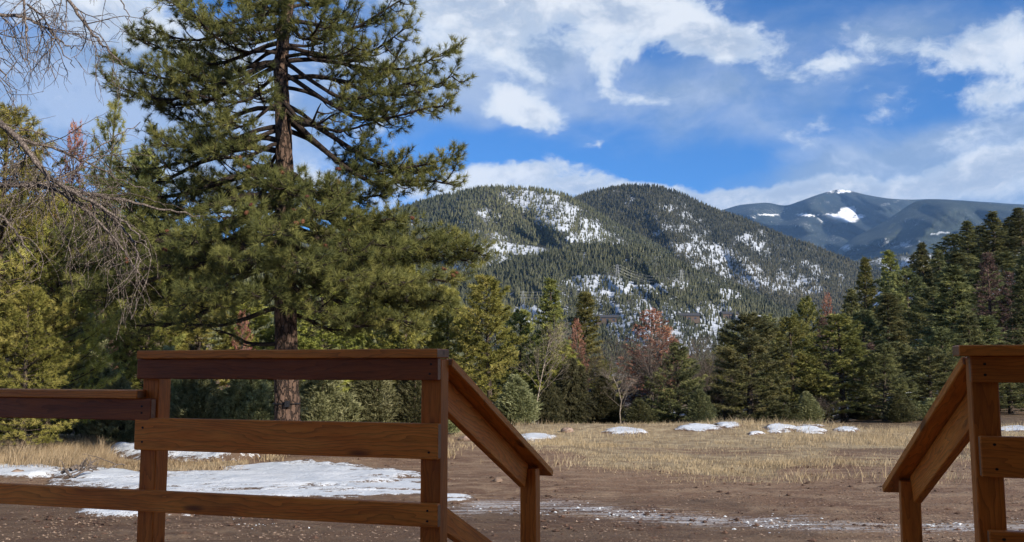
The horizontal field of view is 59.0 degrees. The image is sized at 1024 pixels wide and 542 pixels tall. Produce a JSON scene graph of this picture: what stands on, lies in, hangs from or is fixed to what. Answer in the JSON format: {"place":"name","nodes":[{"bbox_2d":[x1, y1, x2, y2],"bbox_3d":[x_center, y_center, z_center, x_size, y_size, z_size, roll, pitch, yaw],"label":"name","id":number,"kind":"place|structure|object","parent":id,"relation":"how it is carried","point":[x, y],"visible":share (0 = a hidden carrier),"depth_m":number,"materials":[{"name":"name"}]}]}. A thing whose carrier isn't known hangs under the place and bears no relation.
{"place":"outdoors","nodes":[
{"label":"outdoors","id":0,"kind":"place"},
{"bbox_2d":[0,428,248,470],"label":"grass","id":1,"kind":"structure","parent":0,"point":[70,452],"depth_m":19.73,"materials":[{"name":"plant"}]},
{"bbox_2d":[307,188,670,276],"bbox_3d":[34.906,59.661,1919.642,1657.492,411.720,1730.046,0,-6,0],"label":"hill","id":2,"kind":"structure","parent":0,"point":[524,205],"depth_m":1608.16,"materials":[{"name":"plant"}]},
{"bbox_2d":[262,183,733,282],"bbox_3d":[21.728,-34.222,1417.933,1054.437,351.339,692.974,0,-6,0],"label":"forest","id":3,"kind":"object","parent":2,"relation":"on","point":[435,198],"visible":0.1,"depth_m":1641.53,"materials":[{"name":"green plant"}]},
{"bbox_2d":[0,224,1023,541],"bbox_3d":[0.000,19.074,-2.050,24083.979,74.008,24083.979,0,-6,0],"label":"ground","id":4,"kind":"structure","parent":0,"point":[608,488],"depth_m":14.38,"materials":[{"name":"soil"}]},
{"bbox_2d":[0,160,30,372],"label":"pine tree","id":5,"kind":"object","parent":4,"relation":"on","point":[17,255],"visible":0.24,"depth_m":22.50,"materials":[{"name":"green plant"}]},
{"bbox_2d":[0,283,81,453],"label":"pine tree","id":6,"kind":"object","parent":4,"relation":"on","point":[29,304],"visible":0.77,"depth_m":21.21,"materials":[{"name":"green plant"}]},
{"bbox_2d":[0,100,97,421],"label":"pine tree","id":7,"kind":"object","parent":4,"relation":"on","point":[14,120],"visible":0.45,"depth_m":22.69,"materials":[{"name":"green plant"}]},
{"bbox_2d":[34,120,91,343],"bbox_3d":[-14.042,0.072,28.117,1.662,10.038,1.694,7,-8,-39],"label":"dead pine","id":8,"kind":"object","parent":4,"relation":"on","point":[72,126],"visible":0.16,"depth_m":28.57,"materials":[{"name":"plant"}]},
{"bbox_2d":[1,182,125,445],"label":"pine tree","id":9,"kind":"object","parent":4,"relation":"on","point":[100,328],"visible":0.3,"depth_m":23.31,"materials":[{"name":"green plant"}]},
{"bbox_2d":[0,464,139,479],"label":"snow","id":10,"kind":"structure","parent":4,"relation":"on","point":[31,471],"depth_m":17.63,"materials":[{"name":"snow"}]},
{"bbox_2d":[43,313,127,438],"bbox_3d":[-12.519,3.068,26.583,2.137,3.890,2.841,-1,-6,8],"label":"juniper bush","id":11,"kind":"object","parent":4,"relation":"on","point":[106,372],"visible":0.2,"depth_m":26.42,"materials":[{"name":"green plant"}]},
{"bbox_2d":[0,0,198,341],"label":"bare tree","id":12,"kind":"object","parent":4,"relation":"on","point":[50,187],"visible":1,"depth_m":9.10,"materials":[{"name":"plant"}]},
{"bbox_2d":[68,97,134,342],"bbox_3d":[-14.190,-0.584,31.230,2.416,11.736,2.417,-4,-7,32],"label":"pine tree","id":13,"kind":"object","parent":4,"relation":"on","point":[114,116],"visible":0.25,"depth_m":31.50,"materials":[{"name":"green plant"}]},
{"bbox_2d":[72,372,134,442],"bbox_3d":[-10.918,3.835,25.183,2.440,2.098,2.657,1,-8,-28],"label":"juniper bush","id":14,"kind":"object","parent":4,"relation":"on","point":[122,430],"visible":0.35,"depth_m":24.70,"materials":[{"name":"green plant"}]},
{"bbox_2d":[83,142,185,386],"bbox_3d":[-13.801,0.143,33.025,4.067,10.211,4.395,3,-6,-7],"label":"pine tree","id":15,"kind":"object","parent":4,"relation":"on","point":[133,362],"visible":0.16,"depth_m":32.76,"materials":[{"name":"green plant"}]},
{"bbox_2d":[75,508,194,517],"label":"snow","id":16,"kind":"structure","parent":4,"relation":"on","point":[102,513],"depth_m":12.96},
{"bbox_2d":[101,249,196,389],"bbox_3d":[-13.513,2.193,33.164,3.694,6.265,4.539,5,-7,-25],"label":"pine tree","id":17,"kind":"object","parent":4,"relation":"on","point":[147,344],"visible":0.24,"depth_m":32.11,"materials":[{"name":"green plant"}]},
{"bbox_2d":[103,442,259,461],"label":"snow","id":18,"kind":"structure","parent":4,"relation":"on","point":[128,451],"depth_m":20.40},
{"bbox_2d":[169,379,228,418],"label":"juniper bush","id":19,"kind":"object","parent":4,"relation":"on","point":[196,398],"visible":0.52,"depth_m":26.44,"materials":[{"name":"green plant"}]},
{"bbox_2d":[150,273,249,388],"bbox_3d":[-12.034,2.568,34.772,4.163,6.059,3.925,5,-7,-23],"label":"pine tree","id":20,"kind":"object","parent":4,"relation":"on","point":[199,344],"visible":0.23,"depth_m":34.49,"materials":[{"name":"green plant"}]},
{"bbox_2d":[45,459,420,491],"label":"snow","id":21,"kind":"structure","parent":4,"relation":"on","point":[312,474],"depth_m":16.79,"materials":[{"name":"snow"}]},
{"bbox_2d":[13,198,463,383],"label":"forest","id":22,"kind":"object","parent":4,"relation":"on","point":[263,327],"visible":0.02,"depth_m":387.43,"materials":[{"name":"green plant"}]},
{"bbox_2d":[207,292,274,401],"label":"pine tree","id":23,"kind":"object","parent":4,"relation":"on","point":[261,334],"visible":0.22,"depth_m":37.80,"materials":[{"name":"green plant"}]},
{"bbox_2d":[211,379,273,419],"bbox_3d":[-7.908,3.801,27.279,2.468,2.674,1.851,0,-6,-4],"label":"juniper bush","id":24,"kind":"object","parent":4,"relation":"on","point":[243,398],"visible":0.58,"depth_m":26.90,"materials":[{"name":"green plant"}]},
{"bbox_2d":[120,478,420,498],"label":"snow","id":25,"kind":"structure","parent":4,"relation":"on","point":[404,482],"depth_m":15.20,"materials":[{"name":"snow"}]},
{"bbox_2d":[48,0,499,420],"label":"ponderosa pine","id":26,"kind":"object","parent":4,"relation":"on","point":[371,250],"visible":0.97,"depth_m":21.12,"materials":[{"name":"green plant"}]},
{"bbox_2d":[272,380,367,421],"bbox_3d":[-5.638,3.800,26.758,2.813,2.513,2.583,-2,-8,28],"label":"juniper bush","id":27,"kind":"object","parent":4,"relation":"on","point":[319,401],"visible":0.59,"depth_m":26.40,"materials":[{"name":"green plant"}]},
{"bbox_2d":[296,282,367,398],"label":"pine tree","id":28,"kind":"object","parent":4,"relation":"on","point":[310,343],"visible":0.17,"depth_m":35.39,"materials":[{"name":"green plant"}]},
{"bbox_2d":[336,283,409,392],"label":"pine tree","id":29,"kind":"object","parent":4,"relation":"on","point":[364,341],"visible":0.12,"depth_m":37.36,"materials":[{"name":"green plant"}]},
{"bbox_2d":[344,380,403,422],"bbox_3d":[-4.406,3.906,27.761,2.456,2.515,2.360,2,-8,-25],"label":"juniper bush","id":30,"kind":"object","parent":4,"relation":"on","point":[373,396],"visible":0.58,"depth_m":27.40,"materials":[{"name":"green plant"}]},
{"bbox_2d":[387,380,421,422],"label":"juniper bush","id":31,"kind":"object","parent":4,"relation":"on","point":[409,397],"visible":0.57,"depth_m":27.79,"materials":[{"name":"green plant"}]},
{"bbox_2d":[364,263,452,394],"bbox_3d":[-4.305,2.897,36.981,3.801,6.761,3.583,-2,-5,17],"label":"pine tree","id":32,"kind":"object","parent":4,"relation":"on","point":[406,340],"visible":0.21,"depth_m":36.85,"materials":[{"name":"green plant"}]},
{"bbox_2d":[420,284,475,394],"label":"pine tree","id":33,"kind":"object","parent":4,"relation":"on","point":[446,325],"visible":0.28,"depth_m":37.80,"materials":[{"name":"green plant"}]},
{"bbox_2d":[444,318,499,401],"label":"pine tree","id":34,"kind":"object","parent":4,"relation":"on","point":[466,357],"visible":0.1,"depth_m":40.45,"materials":[{"name":"green plant"}]},
{"bbox_2d":[447,273,530,403],"bbox_3d":[-0.963,3.069,35.803,3.298,6.021,3.134,-6,-9,44],"label":"pine tree","id":35,"kind":"object","parent":4,"relation":"on","point":[488,357],"visible":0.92,"depth_m":35.59,"materials":[{"name":"green plant"}]},
{"bbox_2d":[0,454,1023,541],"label":"clods","id":36,"kind":"object","parent":4,"relation":"on","point":[544,520],"visible":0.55,"depth_m":12.60,"materials":[{"name":"soil"}]},
{"bbox_2d":[495,373,543,424],"bbox_3d":[0.246,4.790,33.695,2.088,1.972,2.006,2,-7,-26],"label":"juniper bush","id":37,"kind":"object","parent":4,"relation":"on","point":[520,405],"visible":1,"depth_m":33.30,"materials":[{"name":"green plant"}]},
{"bbox_2d":[493,309,556,423],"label":"pine tree","id":38,"kind":"object","parent":4,"relation":"on","point":[520,316],"visible":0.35,"depth_m":42.77,"materials":[{"name":"green plant"}]},
{"bbox_2d":[511,314,570,423],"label":"bare tree","id":39,"kind":"object","parent":4,"relation":"on","point":[555,344],"visible":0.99,"depth_m":34.81,"materials":[{"name":"brown plant"}]},
{"bbox_2d":[536,380,568,423],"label":"juniper bush","id":40,"kind":"object","parent":4,"relation":"on","point":[549,397],"visible":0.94,"depth_m":34.46,"materials":[{"name":"green plant"}]},
{"bbox_2d":[522,277,583,423],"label":"fir tree","id":41,"kind":"object","parent":4,"relation":"on","point":[550,286],"visible":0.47,"depth_m":40.94,"materials":[{"name":"plant"}]},
{"bbox_2d":[532,343,587,422],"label":"pine tree","id":42,"kind":"object","parent":4,"relation":"on","point":[567,355],"visible":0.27,"depth_m":39.70,"materials":[{"name":"green plant"}]},
{"bbox_2d":[553,357,598,423],"bbox_3d":[2.194,4.730,35.592,2.110,2.691,2.330,6,-8,-43],"label":"juniper bush","id":43,"kind":"object","parent":4,"relation":"on","point":[574,390],"visible":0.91,"depth_m":35.32,"materials":[{"name":"green plant"}]},
{"bbox_2d":[565,318,589,385],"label":"dead pine","id":44,"kind":"object","parent":4,"relation":"on","point":[574,334],"visible":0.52,"depth_m":42.17,"materials":[{"name":"plant"}]},
{"bbox_2d":[568,291,617,423],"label":"fir tree","id":45,"kind":"object","parent":4,"relation":"on","point":[582,313],"visible":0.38,"depth_m":43.58,"materials":[{"name":"plant"}]},
{"bbox_2d":[575,330,633,391],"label":"bare shrub","id":46,"kind":"object","parent":4,"relation":"on","point":[598,363],"visible":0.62,"depth_m":41.44,"materials":[{"name":"plant"}]},
{"bbox_2d":[585,374,624,423],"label":"juniper bush","id":47,"kind":"object","parent":4,"relation":"on","point":[608,410],"visible":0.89,"depth_m":36.24,"materials":[{"name":"green plant"}]},
{"bbox_2d":[598,363,640,423],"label":"bare tree","id":48,"kind":"object","parent":4,"relation":"on","point":[625,390],"visible":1,"depth_m":34.67,"materials":[{"name":"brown plant"}]},
{"bbox_2d":[618,352,656,423],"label":"dead pine","id":49,"kind":"object","parent":4,"relation":"on","point":[628,402],"visible":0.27,"depth_m":39.62,"materials":[{"name":"brown plant"}]},
{"bbox_2d":[620,397,664,423],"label":"juniper bush","id":50,"kind":"object","parent":4,"relation":"on","point":[637,410],"visible":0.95,"depth_m":34.83,"materials":[{"name":"green plant"}]},
{"bbox_2d":[608,331,689,414],"bbox_3d":[5.556,4.248,35.960,3.439,3.841,3.480,-5,-10,39],"label":"bare shrub","id":51,"kind":"object","parent":4,"relation":"on","point":[650,362],"visible":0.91,"depth_m":35.89,"materials":[{"name":"plant"}]},
{"bbox_2d":[617,307,691,407],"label":"dead pine","id":52,"kind":"object","parent":4,"relation":"on","point":[651,329],"visible":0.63,"depth_m":37.94,"materials":[{"name":"plant"}]},
{"bbox_2d":[642,342,709,422],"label":"pine tree","id":53,"kind":"object","parent":4,"relation":"on","point":[680,386],"visible":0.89,"depth_m":35.51,"materials":[{"name":"green plant"}]},
{"bbox_2d":[654,330,724,405],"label":"bare shrub","id":54,"kind":"object","parent":4,"relation":"on","point":[694,355],"visible":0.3,"depth_m":42.74,"materials":[{"name":"plant"}]},
{"bbox_2d":[673,423,723,431],"bbox_3d":[6.696,5.572,32.519,2.784,0.480,7.033,-1,-6,10],"label":"snow mound","id":55,"kind":"object","parent":4,"relation":"on","point":[695,427],"visible":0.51,"depth_m":29.64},
{"bbox_2d":[684,386,721,423],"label":"juniper bush","id":56,"kind":"object","parent":4,"relation":"on","point":[701,404],"visible":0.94,"depth_m":34.38,"materials":[{"name":"green plant"}]},
{"bbox_2d":[688,336,745,398],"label":"bare shrub","id":57,"kind":"object","parent":4,"relation":"on","point":[710,375],"visible":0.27,"depth_m":43.14,"materials":[{"name":"plant"}]},
{"bbox_2d":[706,383,739,422],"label":"juniper bush","id":58,"kind":"object","parent":4,"relation":"on","point":[710,393],"visible":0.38,"depth_m":38.30,"materials":[{"name":"green plant"}]},
{"bbox_2d":[705,332,755,421],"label":"pine tree","id":59,"kind":"object","parent":4,"relation":"on","point":[718,376],"visible":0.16,"depth_m":43.70,"materials":[{"name":"green plant"}]},
{"bbox_2d":[706,311,801,423],"bbox_3d":[9.709,3.949,36.764,4.100,4.704,4.206,-4,-7,30],"label":"pine tree","id":60,"kind":"object","parent":4,"relation":"on","point":[755,342],"visible":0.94,"depth_m":36.29,"materials":[{"name":"green plant"}]},
{"bbox_2d":[745,314,790,406],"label":"pine tree","id":61,"kind":"object","parent":4,"relation":"on","point":[769,316],"visible":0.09,"depth_m":46.55,"materials":[{"name":"green plant"}]},
{"bbox_2d":[760,404,810,423],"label":"juniper bush","id":62,"kind":"object","parent":4,"relation":"on","point":[780,412],"visible":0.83,"depth_m":34.93,"materials":[{"name":"green plant"}]},
{"bbox_2d":[755,314,830,409],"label":"pine tree","id":63,"kind":"object","parent":4,"relation":"on","point":[795,330],"visible":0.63,"depth_m":37.64,"materials":[{"name":"green plant"}]},
{"bbox_2d":[786,295,826,400],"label":"pine tree","id":64,"kind":"object","parent":4,"relation":"on","point":[809,308],"visible":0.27,"depth_m":54.64,"materials":[{"name":"green plant"}]},
{"bbox_2d":[794,391,826,423],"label":"juniper bush","id":65,"kind":"object","parent":4,"relation":"on","point":[808,406],"visible":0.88,"depth_m":35.84,"materials":[{"name":"green plant"}]},
{"bbox_2d":[790,361,839,422],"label":"pine tree","id":66,"kind":"object","parent":4,"relation":"on","point":[828,382],"visible":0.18,"depth_m":39.47,"materials":[{"name":"green plant"}]},
{"bbox_2d":[789,313,882,421],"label":"pine tree","id":67,"kind":"object","parent":4,"relation":"on","point":[847,346],"visible":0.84,"depth_m":37.42,"materials":[{"name":"green plant"}]},
{"bbox_2d":[833,288,869,403],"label":"fir tree","id":68,"kind":"object","parent":4,"relation":"on","point":[851,294],"visible":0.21,"depth_m":54.10,"materials":[{"name":"plant"}]},
{"bbox_2d":[838,404,882,419],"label":"juniper bush","id":69,"kind":"object","parent":4,"relation":"on","point":[856,416],"visible":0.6,"depth_m":37.77,"materials":[{"name":"green plant"}]},
{"bbox_2d":[824,308,902,401],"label":"pine tree","id":70,"kind":"object","parent":4,"relation":"on","point":[862,316],"visible":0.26,"depth_m":49.48,"materials":[{"name":"green plant"}]},
{"bbox_2d":[848,256,878,383],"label":"fir tree","id":71,"kind":"object","parent":4,"relation":"on","point":[870,291],"visible":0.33,"depth_m":62.20,"materials":[{"name":"plant"}]},
{"bbox_2d":[856,292,912,393],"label":"fir tree","id":72,"kind":"object","parent":4,"relation":"on","point":[889,299],"visible":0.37,"depth_m":55.48,"materials":[{"name":"plant"}]},
{"bbox_2d":[848,343,924,420],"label":"pine tree","id":73,"kind":"object","parent":4,"relation":"on","point":[884,366],"visible":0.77,"depth_m":36.03,"materials":[{"name":"green plant"}]},
{"bbox_2d":[876,249,907,353],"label":"fir tree","id":74,"kind":"object","parent":4,"relation":"on","point":[887,259],"visible":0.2,"depth_m":64.12,"materials":[{"name":"plant"}]},
{"bbox_2d":[870,268,930,348],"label":"pine tree","id":75,"kind":"object","parent":4,"relation":"on","point":[897,288],"visible":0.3,"depth_m":61.82,"materials":[{"name":"green plant"}]},
{"bbox_2d":[879,391,922,421],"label":"juniper bush","id":76,"kind":"object","parent":4,"relation":"on","point":[892,414],"visible":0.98,"depth_m":34.90,"materials":[{"name":"green plant"}]},
{"bbox_2d":[869,341,933,412],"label":"pine tree","id":77,"kind":"object","parent":4,"relation":"on","point":[904,348],"visible":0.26,"depth_m":41.42,"materials":[{"name":"green plant"}]},
{"bbox_2d":[908,241,941,341],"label":"fir tree","id":78,"kind":"object","parent":4,"relation":"on","point":[920,263],"visible":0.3,"depth_m":68.37,"materials":[{"name":"plant"}]},
{"bbox_2d":[899,346,958,410],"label":"pine tree","id":79,"kind":"object","parent":4,"relation":"on","point":[927,360],"visible":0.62,"depth_m":40.19,"materials":[{"name":"green plant"}]},
{"bbox_2d":[928,249,951,314],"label":"fir tree","id":80,"kind":"object","parent":4,"relation":"on","point":[937,256],"visible":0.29,"depth_m":72.39,"materials":[{"name":"plant"}]},
{"bbox_2d":[896,286,985,367],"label":"pine tree","id":81,"kind":"object","parent":4,"relation":"on","point":[924,298],"visible":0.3,"depth_m":57.82,"materials":[{"name":"green plant"}]},
{"bbox_2d":[917,327,968,399],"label":"pine tree","id":82,"kind":"object","parent":4,"relation":"on","point":[940,335],"visible":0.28,"depth_m":42.60,"materials":[{"name":"green plant"}]},
{"bbox_2d":[927,233,978,269],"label":"pine tree","id":83,"kind":"object","parent":4,"relation":"on","point":[947,244],"visible":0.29,"depth_m":84.44,"materials":[{"name":"green plant"}]},
{"bbox_2d":[910,264,1005,398],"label":"fir tree","id":84,"kind":"object","parent":4,"relation":"on","point":[951,275],"visible":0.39,"depth_m":45.80,"materials":[{"name":"plant"}]},
{"bbox_2d":[942,252,985,317],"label":"fir tree","id":85,"kind":"object","parent":4,"relation":"on","point":[955,257],"visible":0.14,"depth_m":66.05,"materials":[{"name":"plant"}]},
{"bbox_2d":[952,220,984,286],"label":"fir tree","id":86,"kind":"object","parent":4,"relation":"on","point":[969,229],"visible":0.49,"depth_m":78.59,"materials":[{"name":"plant"}]},
{"bbox_2d":[941,311,1003,409],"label":"fir tree","id":87,"kind":"object","parent":4,"relation":"on","point":[967,317],"visible":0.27,"depth_m":43.66,"materials":[{"name":"plant"}]},
{"bbox_2d":[948,267,1007,327],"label":"pine tree","id":88,"kind":"object","parent":4,"relation":"on","point":[974,282],"visible":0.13,"depth_m":59.46,"materials":[{"name":"green plant"}]},
{"bbox_2d":[970,251,1008,342],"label":"dead pine","id":89,"kind":"object","parent":4,"relation":"on","point":[989,298],"visible":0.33,"depth_m":53.22,"materials":[{"name":"brown plant"}]},
{"bbox_2d":[962,251,1021,302],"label":"pine tree","id":90,"kind":"object","parent":4,"relation":"on","point":[1001,258],"visible":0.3,"depth_m":66.06,"materials":[{"name":"green plant"}]},
{"bbox_2d":[974,211,1018,269],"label":"fir tree","id":91,"kind":"object","parent":4,"relation":"on","point":[993,226],"visible":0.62,"depth_m":80.57,"materials":[{"name":"plant"}]},
{"bbox_2d":[976,315,1021,408],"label":"fir tree","id":92,"kind":"object","parent":4,"relation":"on","point":[988,323],"visible":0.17,"depth_m":44.47,"materials":[{"name":"plant"}]},
{"bbox_2d":[991,341,1023,413],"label":"pine tree","id":93,"kind":"object","parent":4,"relation":"on","point":[1008,391],"visible":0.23,"depth_m":40.90,"materials":[{"name":"green plant"}]},
{"bbox_2d":[996,271,1023,396],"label":"dead pine","id":94,"kind":"object","parent":4,"relation":"on","point":[1006,317],"visible":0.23,"depth_m":50.06,"materials":[{"name":"brown plant"}]},
{"bbox_2d":[1001,265,1023,403],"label":"fir tree","id":95,"kind":"object","parent":4,"relation":"on","point":[1018,306],"visible":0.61,"depth_m":48.30,"materials":[{"name":"plant"}]},
{"bbox_2d":[1002,207,1023,264],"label":"fir tree","id":96,"kind":"object","parent":4,"relation":"on","point":[1018,233],"visible":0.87,"depth_m":76.69,"materials":[{"name":"plant"}]},
{"bbox_2d":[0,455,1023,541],"bbox_3d":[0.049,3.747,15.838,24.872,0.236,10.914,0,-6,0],"label":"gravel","id":97,"kind":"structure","parent":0,"point":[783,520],"depth_m":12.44,"materials":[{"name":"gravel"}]},
{"bbox_2d":[0,0,1023,243],"label":"sky","id":98,"kind":"structure","parent":0,"point":[724,104],"materials":[{"name":"blue"}]},
{"bbox_2d":[437,247,815,395],"bbox_3d":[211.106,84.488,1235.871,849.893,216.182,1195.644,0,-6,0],"label":"foothill","id":99,"kind":"structure","parent":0,"point":[619,311],"depth_m":986.89,"materials":[{"name":"plant"}]},
{"bbox_2d":[433,239,831,374],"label":"forest","id":100,"kind":"object","parent":99,"relation":"on","point":[760,304],"visible":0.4,"depth_m":1035.06,"materials":[{"name":"green plant"}]},
{"bbox_2d":[582,187,868,380],"bbox_3d":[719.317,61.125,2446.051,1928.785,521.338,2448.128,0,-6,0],"label":"hill","id":101,"kind":"structure","parent":0,"point":[728,257],"depth_m":1993.52,"materials":[{"name":"plant"}]},
{"bbox_2d":[574,182,887,331],"bbox_3d":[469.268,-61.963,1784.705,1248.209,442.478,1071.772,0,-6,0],"label":"forest","id":102,"kind":"object","parent":101,"relation":"on","point":[783,293],"visible":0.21,"depth_m":2053.99,"materials":[{"name":"green plant"}]},
{"bbox_2d":[452,413,1023,485],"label":"grass","id":103,"kind":"structure","parent":0,"point":[788,461],"depth_m":23.37,"materials":[{"name":"plant"}]},
{"bbox_2d":[721,189,1023,252],"bbox_3d":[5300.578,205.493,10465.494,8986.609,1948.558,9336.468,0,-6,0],"label":"mountain","id":104,"kind":"structure","parent":0,"point":[834,220],"depth_m":8516.87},
{"bbox_2d":[855,252,943,277],"bbox_3d":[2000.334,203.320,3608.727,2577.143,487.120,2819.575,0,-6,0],"label":"ridge","id":105,"kind":"structure","parent":0,"point":[902,262],"depth_m":3136.84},
{"bbox_2d":[835,199,1023,260],"bbox_3d":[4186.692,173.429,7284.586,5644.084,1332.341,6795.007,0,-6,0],"label":"ridge","id":106,"kind":"structure","parent":0,"point":[908,228],"depth_m":6120.38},
{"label":"deck","id":107,"kind":"structure","parent":0,"visible":0},
{"bbox_2d":[0,349,552,541],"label":"deck railing","id":108,"kind":"object","parent":107,"relation":"attached to","point":[457,397],"visible":1,"depth_m":4.05,"materials":[{"name":"brown wood"}]},
{"bbox_2d":[882,344,1023,541],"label":"deck railing","id":109,"kind":"object","parent":107,"relation":"attached to","point":[963,410],"visible":1,"depth_m":3.21,"materials":[{"name":"brown wood"}]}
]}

